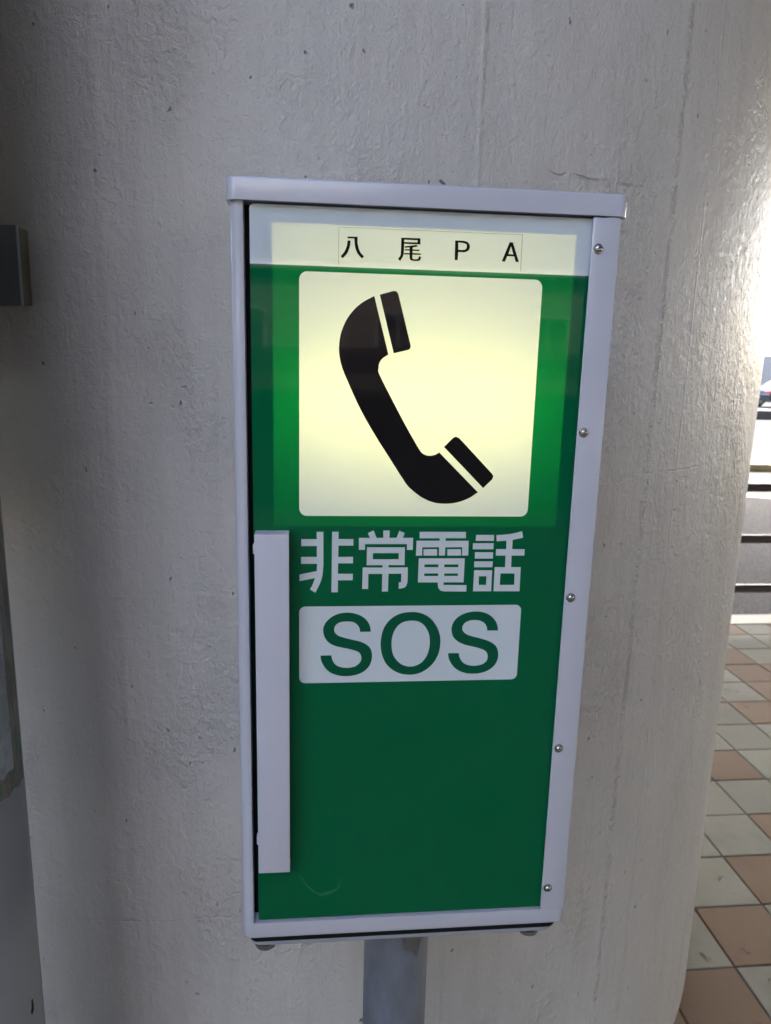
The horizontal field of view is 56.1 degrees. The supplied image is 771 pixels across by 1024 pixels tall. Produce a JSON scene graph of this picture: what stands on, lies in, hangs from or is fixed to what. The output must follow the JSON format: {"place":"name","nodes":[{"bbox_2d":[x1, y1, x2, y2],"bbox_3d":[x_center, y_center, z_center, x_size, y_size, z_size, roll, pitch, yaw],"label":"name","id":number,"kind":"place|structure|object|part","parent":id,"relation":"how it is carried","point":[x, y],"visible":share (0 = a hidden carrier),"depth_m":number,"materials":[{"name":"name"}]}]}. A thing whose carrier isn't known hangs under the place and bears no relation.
{"place":"outdoors","nodes":[
{"label":"outdoors","id":0,"kind":"place"},
{"bbox_2d":[674,624,770,1023],"bbox_3d":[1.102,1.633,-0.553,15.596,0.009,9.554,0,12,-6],"label":"pavement","id":1,"kind":"structure","parent":0,"point":[733,913],"depth_m":2.19,"materials":[{"name":"beige tile"}]},
{"bbox_2d":[0,495,45,1023],"bbox_3d":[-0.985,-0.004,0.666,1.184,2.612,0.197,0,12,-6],"label":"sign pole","id":2,"kind":"object","parent":1,"relation":"on","point":[21,995],"visible":1,"depth_m":0.80,"materials":[{"name":"grey metal"}]},
{"bbox_2d":[0,0,770,1023],"bbox_3d":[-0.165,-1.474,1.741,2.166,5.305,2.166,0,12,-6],"label":"concrete column","id":3,"kind":"structure","parent":1,"relation":"on","point":[134,134],"depth_m":1.00,"materials":[{"name":"white concrete"}]},
{"bbox_2d":[0,224,32,305],"bbox_3d":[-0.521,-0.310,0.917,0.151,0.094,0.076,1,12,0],"label":"junction box","id":4,"kind":"object","parent":3,"relation":"attached to","point":[15,283],"visible":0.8,"depth_m":0.89,"materials":[{"name":"grey paint"}]},
{"bbox_2d":[226,175,626,1023],"bbox_3d":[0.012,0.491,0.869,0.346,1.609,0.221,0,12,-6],"label":"emergency phone cabinet","id":5,"kind":"object","parent":1,"relation":"on","point":[420,379],"visible":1,"depth_m":0.68,"materials":[{"name":"white metal"}]},
{"label":"door panel","id":6,"kind":"part","parent":5,"relation":"part of","materials":[{"name":"plastic"}]},
{"bbox_2d":[732,401,770,614],"bbox_3d":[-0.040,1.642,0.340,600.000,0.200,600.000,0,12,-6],"label":"ground","id":7,"kind":"structure","parent":0,"point":[754,564],"depth_m":6.74,"materials":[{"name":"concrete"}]},
{"bbox_2d":[730,614,770,624],"bbox_3d":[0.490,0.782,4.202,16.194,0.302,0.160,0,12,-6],"label":"kerb","id":8,"kind":"structure","parent":7,"relation":"on","point":[750,619],"depth_m":4.32,"materials":[{"name":"concrete"}]},
{"bbox_2d":[734,483,770,592],"bbox_3d":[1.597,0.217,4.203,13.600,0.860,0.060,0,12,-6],"label":"guard fence","id":9,"kind":"object","parent":8,"relation":"on","point":[755,588],"depth_m":4.23,"materials":[{"name":"brown metal"}]},
{"bbox_2d":[747,495,770,497],"bbox_3d":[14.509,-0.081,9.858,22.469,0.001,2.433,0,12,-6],"label":"parking lines","id":10,"kind":"object","parent":7,"relation":"on","point":[758,496],"depth_m":9.28,"materials":[{"name":"paint"}]},
{"bbox_2d":[750,459,770,470],"bbox_3d":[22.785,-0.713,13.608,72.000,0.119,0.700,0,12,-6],"label":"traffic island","id":11,"kind":"structure","parent":7,"relation":"on","point":[760,465],"depth_m":11.63,"materials":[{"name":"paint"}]},
{"bbox_2d":[758,382,770,405],"bbox_3d":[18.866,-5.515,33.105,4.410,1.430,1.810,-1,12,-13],"label":"parked car","id":12,"kind":"object","parent":7,"relation":"on","point":[765,393],"visible":0.48,"depth_m":32.31,"materials":[{"name":"paint"}]},
{"bbox_2d":[756,409,770,419],"bbox_3d":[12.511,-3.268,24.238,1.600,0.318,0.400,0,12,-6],"label":"wheel stop","id":13,"kind":"object","parent":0,"point":[763,414],"visible":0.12,"depth_m":24.05,"materials":[{"name":"concrete"}]},
{"bbox_2d":[761,356,770,384],"bbox_3d":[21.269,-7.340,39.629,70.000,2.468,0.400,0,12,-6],"label":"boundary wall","id":14,"kind":"structure","parent":0,"point":[766,375],"depth_m":39.41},
{"bbox_2d":[764,311,770,355],"label":"sky","id":15,"kind":"structure","parent":0,"point":[770,311],"materials":[{"name":"white"}]}
]}

